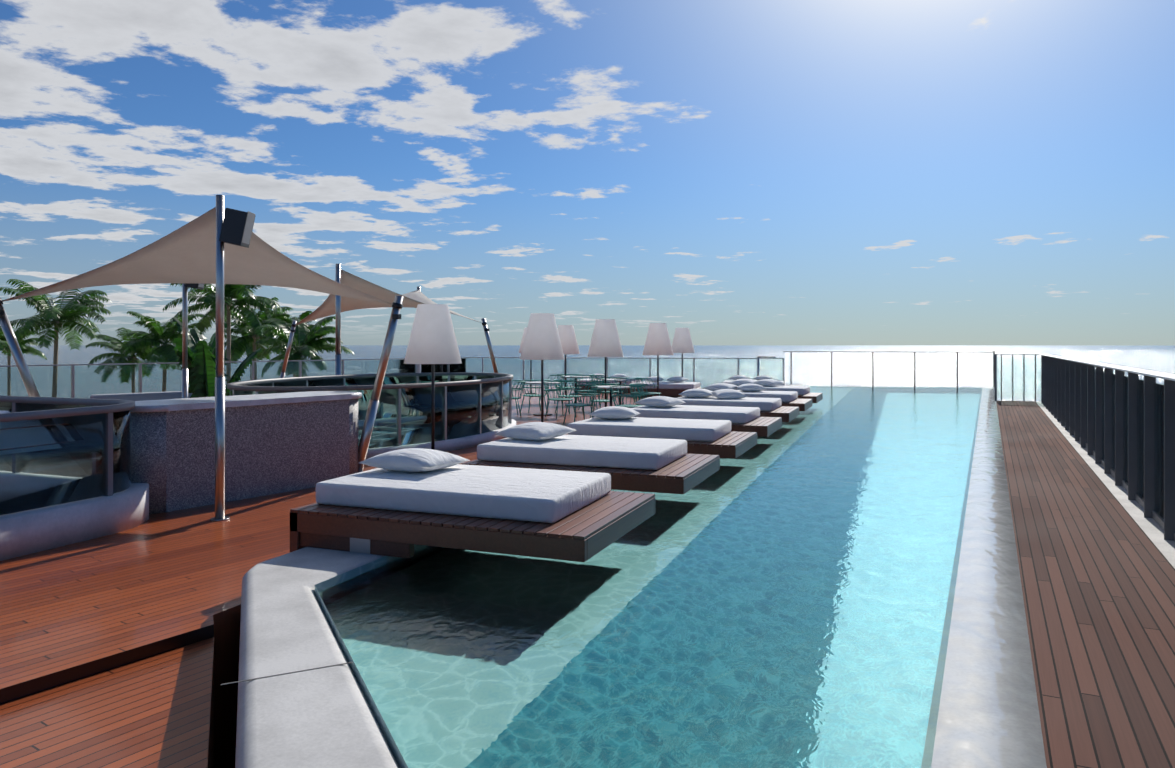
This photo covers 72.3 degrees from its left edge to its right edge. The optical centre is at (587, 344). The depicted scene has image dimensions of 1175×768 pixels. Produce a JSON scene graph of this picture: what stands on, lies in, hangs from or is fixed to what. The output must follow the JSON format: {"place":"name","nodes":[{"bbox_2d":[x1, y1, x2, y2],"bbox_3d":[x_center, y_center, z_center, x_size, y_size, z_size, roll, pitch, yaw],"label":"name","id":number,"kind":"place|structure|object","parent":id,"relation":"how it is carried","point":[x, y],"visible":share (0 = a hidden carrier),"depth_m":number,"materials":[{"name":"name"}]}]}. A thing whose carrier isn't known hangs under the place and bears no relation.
{"place":"outdoors","nodes":[
{"label":"outdoors","id":0,"kind":"place"},
{"bbox_2d":[0,329,47,395],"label":"coconut palm","id":1,"kind":"object","parent":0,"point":[26,348],"visible":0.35,"depth_m":78.94,"materials":[{"name":"green plant"}]},
{"bbox_2d":[358,419,424,444],"bbox_3d":[-3.382,1.534,13.686,3.300,0.062,5.800,0,0,21],"label":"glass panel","id":2,"kind":"object","parent":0,"point":[378,439],"depth_m":14.54,"materials":[{"name":"clear glass"}]},
{"bbox_2d":[0,345,1174,401],"bbox_3d":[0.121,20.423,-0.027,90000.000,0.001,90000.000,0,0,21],"label":"sea","id":3,"kind":"structure","parent":0,"point":[935,365],"depth_m":843.74,"materials":[{"name":"blue liquid"}]},
{"bbox_2d":[0,326,14,348],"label":"coconut palm","id":4,"kind":"object","parent":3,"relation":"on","point":[4,343],"visible":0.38,"depth_m":40.97,"materials":[{"name":"green plant"}]},
{"bbox_2d":[269,311,320,376],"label":"coconut palm","id":5,"kind":"object","parent":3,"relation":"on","point":[300,317],"visible":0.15,"depth_m":64.02,"materials":[{"name":"green plant"}]},
{"bbox_2d":[254,316,354,377],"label":"coconut palm","id":6,"kind":"object","parent":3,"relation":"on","point":[308,345],"visible":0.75,"depth_m":49.55,"materials":[{"name":"green plant"}]},
{"bbox_2d":[0,0,1174,344],"label":"sky","id":7,"kind":"structure","parent":0,"point":[728,172],"materials":[{"name":"blue"}]},
{"bbox_2d":[931,388,1046,767],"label":"pool edge","id":8,"kind":"object","parent":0,"point":[988,715],"visible":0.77,"depth_m":3.78,"materials":[{"name":"white stone"}]},
{"label":"beach ground","id":9,"kind":"structure","parent":0,"visible":0},
{"bbox_2d":[0,279,111,396],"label":"coconut palm","id":10,"kind":"object","parent":9,"relation":"on","point":[71,311],"visible":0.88,"depth_m":53.54,"materials":[{"name":"green plant"}]},
{"bbox_2d":[85,327,162,392],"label":"coconut palm","id":11,"kind":"object","parent":9,"relation":"on","point":[115,344],"visible":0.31,"depth_m":63.06,"materials":[{"name":"green plant"}]},
{"bbox_2d":[119,311,211,391],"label":"coconut palm","id":12,"kind":"object","parent":9,"relation":"on","point":[147,343],"visible":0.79,"depth_m":58.41,"materials":[{"name":"green plant"}]},
{"bbox_2d":[162,283,282,383],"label":"coconut palm","id":13,"kind":"object","parent":9,"relation":"on","point":[233,291],"visible":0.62,"depth_m":54.03,"materials":[{"name":"green plant"}]},
{"bbox_2d":[211,297,291,379],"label":"coconut palm","id":14,"kind":"object","parent":9,"relation":"on","point":[238,345],"visible":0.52,"depth_m":58.80,"materials":[{"name":"green plant"}]},
{"bbox_2d":[224,322,282,378],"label":"coconut palm","id":15,"kind":"object","parent":9,"relation":"on","point":[248,351],"visible":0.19,"depth_m":78.76,"materials":[{"name":"green plant"}]},
{"bbox_3d":[-4.839,11.648,11.620,24.287,17.550,42.091,0,0,21],"label":"building mass","id":16,"kind":"object","parent":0,"visible":0},
{"bbox_2d":[0,385,677,767],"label":"deck","id":17,"kind":"structure","parent":16,"relation":"on","point":[120,649],"depth_m":4.68,"materials":[{"name":"brown wood"}]},
{"bbox_2d":[0,298,39,396],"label":"sail mast","id":18,"kind":"object","parent":17,"relation":"on","point":[19,359],"visible":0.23,"depth_m":9.32,"materials":[{"name":"silver metal"}]},
{"bbox_2d":[0,395,134,514],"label":"glass railing","id":19,"kind":"object","parent":17,"relation":"on","point":[87,441],"visible":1,"depth_m":6.79,"materials":[{"name":"clear glass"}]},
{"bbox_2d":[0,471,148,560],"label":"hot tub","id":20,"kind":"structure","parent":17,"relation":"on","point":[26,532],"depth_m":6.57,"materials":[{"name":"white plastic"}]},
{"bbox_2d":[90,391,192,400],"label":"countertop","id":21,"kind":"structure","parent":17,"relation":"on","point":[143,396],"depth_m":14.15,"materials":[{"name":"white stone"}]},
{"bbox_2d":[182,283,187,397],"bbox_3d":[-5.958,0.173,11.901,0.165,2.860,0.165,0,0,21],"label":"sail mast","id":22,"kind":"object","parent":17,"relation":"on","point":[184,341],"visible":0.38,"depth_m":11.87,"materials":[{"name":"silver metal"}]},
{"bbox_2d":[184,283,203,289],"bbox_3d":[-5.812,-0.997,11.904,0.292,0.344,0.190,0,0,-1],"label":"speaker","id":23,"kind":"object","parent":22,"relation":"attached to","point":[196,286],"visible":0.23,"depth_m":11.81},
{"bbox_2d":[173,317,262,397],"bbox_3d":[-6.131,0.577,12.983,1.339,2.054,1.341,0,0,21],"label":"potted palm","id":24,"kind":"object","parent":17,"relation":"on","point":[201,366],"visible":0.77,"depth_m":12.77,"materials":[{"name":"green plant"}]},
{"bbox_2d":[210,195,229,520],"bbox_3d":[-3.380,0.113,7.395,0.165,2.980,0.165,0,0,21],"label":"sail mast","id":25,"kind":"object","parent":17,"relation":"on","point":[220,447],"visible":1,"depth_m":7.36,"materials":[{"name":"silver metal"}]},
{"bbox_2d":[219,208,255,247],"bbox_3d":[-3.234,-1.077,7.397,0.292,0.344,0.190,0,0,-1],"label":"speaker","id":26,"kind":"object","parent":25,"relation":"attached to","point":[237,227],"visible":0.85,"depth_m":7.30},
{"bbox_2d":[131,391,361,513],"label":"partition wall","id":27,"kind":"structure","parent":17,"relation":"on","point":[275,443],"depth_m":8.39,"materials":[{"name":"stone"}]},
{"bbox_2d":[280,320,296,377],"bbox_3d":[-7.363,0.506,19.480,0.684,2.220,0.206,0,0,10],"label":"sail mast","id":28,"kind":"object","parent":17,"relation":"on","point":[287,353],"visible":0.54,"depth_m":19.42,"materials":[{"name":"silver metal"}]},
{"bbox_2d":[295,269,480,324],"bbox_3d":[-4.714,-0.999,18.661,3.286,1.056,4.460,0,0,-32],"label":"shade sail","id":29,"kind":"object","parent":28,"relation":"on","point":[327,306],"visible":0.58,"depth_m":17.87,"materials":[{"name":"beige fabric"}]},
{"bbox_2d":[335,264,340,374],"bbox_3d":[-4.932,-0.002,15.902,0.229,3.210,0.229,0,0,21],"label":"sail mast","id":30,"kind":"object","parent":17,"relation":"on","point":[338,331],"visible":0.42,"depth_m":15.86,"materials":[{"name":"silver metal"}]},
{"bbox_2d":[227,372,512,447],"bbox_3d":[-3.382,1.003,13.686,3.600,0.880,6.100,0,0,21],"label":"glass railing","id":31,"kind":"object","parent":17,"relation":"on","point":[474,403],"visible":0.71,"depth_m":12.60,"materials":[{"name":"clear glass"}]},
{"bbox_2d":[358,295,403,472],"bbox_3d":[-2.566,0.506,9.691,0.682,2.222,0.224,0,0,2],"label":"sail mast","id":32,"kind":"object","parent":17,"relation":"on","point":[372,409],"visible":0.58,"depth_m":9.67,"materials":[{"name":"silver metal"}]},
{"bbox_2d":[0,207,391,304],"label":"shade sail","id":33,"kind":"object","parent":32,"relation":"on","point":[185,253],"visible":0.94,"depth_m":8.86,"materials":[{"name":"beige fabric"}]},
{"bbox_2d":[0,357,783,397],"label":"railing","id":34,"kind":"object","parent":17,"relation":"on","point":[399,366],"visible":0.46,"depth_m":26.96,"materials":[{"name":"silver metal"}]},
{"bbox_2d":[417,286,420,372],"bbox_3d":[-4.495,0.023,21.421,0.229,3.160,0.229,0,0,21],"label":"sail mast","id":35,"kind":"object","parent":17,"relation":"on","point":[418,365],"visible":0.08,"depth_m":21.37,"materials":[{"name":"silver metal"}]},
{"bbox_2d":[404,304,461,449],"bbox_3d":[-2.213,0.513,11.512,0.820,2.180,0.820,0,0,21],"label":"floor lamp","id":36,"kind":"object","parent":17,"relation":"on","point":[432,341],"visible":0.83,"depth_m":11.27,"materials":[{"name":"white fabric"}]},
{"bbox_2d":[358,415,515,458],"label":"enclosure plinth","id":37,"kind":"structure","parent":17,"relation":"on","point":[461,442],"depth_m":12.44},
{"bbox_2d":[290,448,654,561],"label":"daybed platform","id":38,"kind":"structure","parent":17,"relation":"on","point":[398,503],"depth_m":5.35,"materials":[{"name":"white fabric"}]},
{"bbox_2d":[350,538,369,553],"bbox_3d":[-1.483,1.318,5.352,0.160,0.110,0.105,0,0,21],"label":"daybed support","id":39,"kind":"object","parent":38,"relation":"on","point":[358,545],"visible":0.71,"depth_m":5.30,"materials":[{"name":"silver metal"}]},
{"bbox_2d":[481,318,497,372],"bbox_3d":[-2.025,0.506,17.926,0.681,2.220,0.204,0,0,-20],"label":"sail mast","id":40,"kind":"object","parent":17,"relation":"on","point":[487,336],"visible":0.4,"depth_m":17.87,"materials":[{"name":"silver metal"}]},
{"bbox_2d":[512,380,524,415],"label":"teal chair","id":41,"kind":"object","parent":17,"relation":"on","point":[519,388],"visible":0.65,"depth_m":18.16,"materials":[{"name":"teal metal"}]},
{"bbox_2d":[519,327,536,393],"bbox_3d":[-1.863,0.513,26.512,0.820,2.180,0.820,0,0,21],"label":"floor lamp","id":42,"kind":"object","parent":17,"relation":"on","point":[523,339],"visible":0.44,"depth_m":26.39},
{"bbox_2d":[520,379,549,412],"bbox_3d":[-1.240,1.209,19.163,0.709,0.795,0.656,0,0,-19],"label":"teal chair","id":43,"kind":"object","parent":17,"relation":"on","point":[534,395],"visible":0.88,"depth_m":18.98,"materials":[{"name":"teal metal"}]},
{"bbox_2d":[520,313,563,421],"bbox_3d":[-0.828,0.513,14.729,0.820,2.180,0.820,0,0,21],"label":"floor lamp","id":44,"kind":"object","parent":17,"relation":"on","point":[542,341],"visible":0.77,"depth_m":14.48,"materials":[{"name":"white fabric"}]},
{"bbox_2d":[525,381,559,415],"bbox_3d":[-1.035,1.228,18.460,0.800,0.750,0.800,0,0,21],"label":"cafe table","id":45,"kind":"object","parent":17,"relation":"on","point":[537,382],"visible":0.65,"depth_m":18.31,"materials":[{"name":"white metal"}]},
{"bbox_2d":[539,375,564,405],"bbox_3d":[-0.945,1.209,21.561,0.656,0.795,0.709,0,0,-20],"label":"teal chair","id":46,"kind":"object","parent":17,"relation":"on","point":[553,385],"visible":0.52,"depth_m":21.63,"materials":[{"name":"teal metal"}]},
{"bbox_2d":[544,381,575,418],"bbox_3d":[-0.636,1.209,17.847,0.709,0.795,0.656,0,0,-30],"label":"teal chair","id":47,"kind":"object","parent":17,"relation":"on","point":[559,398],"visible":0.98,"depth_m":18.00,"materials":[{"name":"teal metal"}]},
{"bbox_2d":[558,325,579,400],"bbox_3d":[-0.630,0.513,23.347,0.820,2.180,0.820,0,0,21],"label":"floor lamp","id":48,"kind":"object","parent":17,"relation":"on","point":[568,340],"visible":0.83,"depth_m":23.10,"materials":[{"name":"white fabric"}]},
{"bbox_2d":[554,379,584,413],"bbox_3d":[-0.446,1.209,18.893,0.657,0.795,0.709,0,0,-37],"label":"teal chair","id":49,"kind":"object","parent":17,"relation":"on","point":[572,396],"visible":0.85,"depth_m":18.70,"materials":[{"name":"teal metal"}]},
{"bbox_2d":[557,374,581,402],"bbox_3d":[-0.528,1.209,22.640,0.709,0.795,0.656,0,0,-17],"label":"table","id":50,"kind":"object","parent":17,"relation":"on","point":[570,382],"visible":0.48,"depth_m":22.43,"materials":[{"name":"metal"}]},
{"bbox_2d":[561,376,588,403],"bbox_3d":[-0.321,1.228,21.938,0.800,0.750,0.800,0,0,21],"label":"cafe table","id":51,"kind":"object","parent":17,"relation":"on","point":[575,377],"visible":0.6,"depth_m":21.81,"materials":[{"name":"metal"}]},
{"bbox_2d":[563,385,597,423],"bbox_3d":[-0.133,1.209,16.191,0.656,0.795,0.710,0,0,-17],"label":"teal chair","id":52,"kind":"object","parent":17,"relation":"on","point":[583,404],"visible":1,"depth_m":16.22,"materials":[{"name":"teal metal"}]},
{"bbox_2d":[570,375,596,405],"bbox_3d":[-0.080,1.209,21.246,0.709,0.795,0.656,0,0,-16],"label":"teal chair","id":53,"kind":"object","parent":17,"relation":"on","point":[582,382],"visible":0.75,"depth_m":21.41,"materials":[{"name":"teal metal"}]},
{"bbox_2d":[462,422,719,493],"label":"daybed platform","id":54,"kind":"structure","parent":17,"relation":"on","point":[670,466],"depth_m":7.55,"materials":[{"name":"white fabric"}]},
{"bbox_2d":[578,378,604,410],"bbox_3d":[0.099,1.209,19.718,0.656,0.795,0.709,0,0,-18],"label":"teal chair","id":55,"kind":"object","parent":17,"relation":"on","point":[599,379],"visible":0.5,"depth_m":19.80,"materials":[{"name":"teal metal"}]},
{"bbox_2d":[590,374,608,402],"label":"teal chair","id":56,"kind":"object","parent":17,"relation":"on","point":[597,381],"visible":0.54,"depth_m":21.85,"materials":[{"name":"teal metal"}]},
{"bbox_2d":[586,383,619,417],"bbox_3d":[0.315,1.209,17.291,0.709,0.795,0.657,0,0,-9],"label":"teal chair","id":57,"kind":"object","parent":17,"relation":"on","point":[603,399],"visible":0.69,"depth_m":17.09,"materials":[{"name":"teal metal"}]},
{"bbox_2d":[587,319,623,406],"bbox_3d":[0.407,0.513,18.111,0.820,2.180,0.820,0,0,21],"label":"floor lamp","id":58,"kind":"object","parent":17,"relation":"on","point":[605,341],"visible":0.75,"depth_m":17.86,"materials":[{"name":"white fabric"}]},
{"bbox_2d":[577,374,640,392],"bbox_3d":[0.727,1.293,27.648,2.000,0.580,1.500,0,0,16],"label":"lounge bed","id":59,"kind":"object","parent":17,"relation":"on","point":[615,375],"visible":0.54,"depth_m":27.12,"materials":[{"name":"white fabric"}]},
{"bbox_2d":[593,385,629,405],"bbox_3d":[0.485,1.228,16.578,0.800,0.750,0.800,0,0,21],"label":"cafe table","id":60,"kind":"object","parent":17,"relation":"on","point":[607,387],"visible":0.4,"depth_m":16.55,"materials":[{"name":"metal"}]},
{"bbox_2d":[600,377,626,405],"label":"teal chair","id":61,"kind":"object","parent":17,"relation":"on","point":[613,384],"visible":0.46,"depth_m":20.42,"materials":[{"name":"teal metal"}]},
{"bbox_2d":[604,379,635,404],"bbox_3d":[0.810,1.228,19.886,0.800,0.750,0.800,0,0,21],"label":"cafe table","id":62,"kind":"object","parent":17,"relation":"on","point":[620,384],"visible":0.38,"depth_m":19.86,"materials":[{"name":"teal metal"}]},
{"bbox_2d":[610,385,644,407],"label":"teal chair","id":63,"kind":"object","parent":17,"relation":"on","point":[628,405],"visible":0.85,"depth_m":16.11,"materials":[{"name":"teal metal"}]},
{"bbox_2d":[614,379,643,400],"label":"teal chair","id":64,"kind":"object","parent":17,"relation":"on","point":[623,396],"visible":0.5,"depth_m":19.30,"materials":[{"name":"teal metal"}]},
{"bbox_2d":[315,385,960,767],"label":"pool shell","id":65,"kind":"object","parent":17,"relation":"in","point":[331,582],"visible":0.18,"depth_m":3.83},
{"bbox_2d":[318,386,981,767],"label":"pool water","id":66,"kind":"structure","parent":65,"relation":"in","point":[784,594],"depth_m":4.14,"materials":[{"name":"teal liquid"}]},
{"bbox_2d":[783,351,996,400],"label":"pool railing","id":67,"kind":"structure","parent":65,"relation":"on","point":[914,368],"depth_m":27.27,"materials":[{"name":"grey metal"}]},
{"bbox_2d":[993,351,994,387],"bbox_3d":[13.588,0.813,26.821,0.095,1.220,0.067,0,0,44],"label":"railing post","id":68,"kind":"object","parent":67,"relation":"attached to","point":[993,369],"visible":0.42,"depth_m":26.82,"materials":[{"name":"grey metal"}]},
{"bbox_2d":[629,383,653,404],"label":"teal chair","id":69,"kind":"object","parent":17,"relation":"on","point":[632,392],"visible":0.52,"depth_m":16.64,"materials":[{"name":"teal metal"}]},
{"bbox_2d":[635,377,660,404],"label":"teal chair","id":70,"kind":"object","parent":17,"relation":"on","point":[646,385],"visible":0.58,"depth_m":19.83,"materials":[{"name":"teal metal"}]},
{"bbox_2d":[643,323,672,395],"bbox_3d":[1.858,0.513,21.195,0.820,2.180,0.820,0,0,21],"label":"floor lamp","id":71,"kind":"object","parent":17,"relation":"on","point":[657,342],"visible":0.83,"depth_m":20.95,"materials":[{"name":"white fabric"}]},
{"bbox_2d":[568,406,756,458],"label":"daybed platform","id":72,"kind":"structure","parent":17,"relation":"on","point":[720,438],"depth_m":9.67,"materials":[{"name":"white fabric"}]},
{"bbox_2d":[630,376,700,396],"bbox_3d":[2.474,1.293,25.248,2.000,0.580,1.500,0,0,16],"label":"lounge bed","id":73,"kind":"object","parent":17,"relation":"on","point":[676,386],"visible":0.73,"depth_m":24.61,"materials":[{"name":"white fabric"}]},
{"bbox_2d":[672,328,694,376],"bbox_3d":[3.149,0.513,26.702,0.820,2.180,0.820,0,0,21],"label":"floor lamp","id":74,"kind":"object","parent":17,"relation":"on","point":[682,343],"visible":0.77,"depth_m":26.45,"materials":[{"name":"white fabric"}]},
{"bbox_2d":[630,396,781,436],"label":"daybed platform","id":75,"kind":"structure","parent":17,"relation":"on","point":[745,419],"depth_m":11.86,"materials":[{"name":"white fabric"}]},
{"bbox_2d":[676,388,798,421],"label":"daybed platform","id":76,"kind":"structure","parent":17,"relation":"on","point":[770,407],"depth_m":14.08,"materials":[{"name":"white fabric"}]},
{"bbox_2d":[722,375,784,385],"bbox_3d":[5.401,1.293,26.145,2.000,0.580,1.500,0,0,13],"label":"lounge bed","id":77,"kind":"object","parent":17,"relation":"on","point":[734,378],"visible":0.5,"depth_m":26.29,"materials":[{"name":"white fabric"}]},
{"bbox_2d":[703,383,811,410],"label":"daybed platform","id":78,"kind":"structure","parent":17,"relation":"on","point":[789,398],"depth_m":16.36,"materials":[{"name":"white fabric"}]},
{"bbox_2d":[757,356,775,380],"bbox_3d":[5.952,0.988,26.901,0.677,1.230,0.207,0,0,21],"label":"pool shower","id":79,"kind":"object","parent":17,"relation":"on","point":[772,357],"visible":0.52,"depth_m":26.95,"materials":[{"name":"silver metal"}]},
{"bbox_2d":[729,379,822,402],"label":"daybed platform","id":80,"kind":"structure","parent":17,"relation":"on","point":[772,385],"depth_m":18.46,"materials":[{"name":"white fabric"}]},
{"bbox_2d":[235,385,801,767],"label":"pool coping","id":81,"kind":"object","parent":16,"relation":"on","point":[320,718],"visible":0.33,"depth_m":3.29,"materials":[{"name":"concrete"}]},
{"bbox_2d":[221,662,352,684],"bbox_3d":[3.131,1.373,13.657,3.375,0.002,26.128,0,0,21],"label":"joint line","id":82,"kind":"object","parent":81,"relation":"attached to","point":[285,673],"visible":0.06,"depth_m":3.36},
{"bbox_2d":[996,401,1174,767],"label":"deck","id":83,"kind":"structure","parent":16,"relation":"on","point":[1097,571],"depth_m":4.36,"materials":[{"name":"brown wood"}]},
{"bbox_2d":[1036,402,1174,567],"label":"curb","id":84,"kind":"object","parent":83,"relation":"on","point":[1152,529],"depth_m":7.33,"materials":[{"name":"concrete"}]},
{"bbox_2d":[997,354,1174,540],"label":"railing","id":85,"kind":"object","parent":84,"relation":"on","point":[1119,425],"visible":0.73,"depth_m":8.17,"materials":[{"name":"black metal"}]}
]}

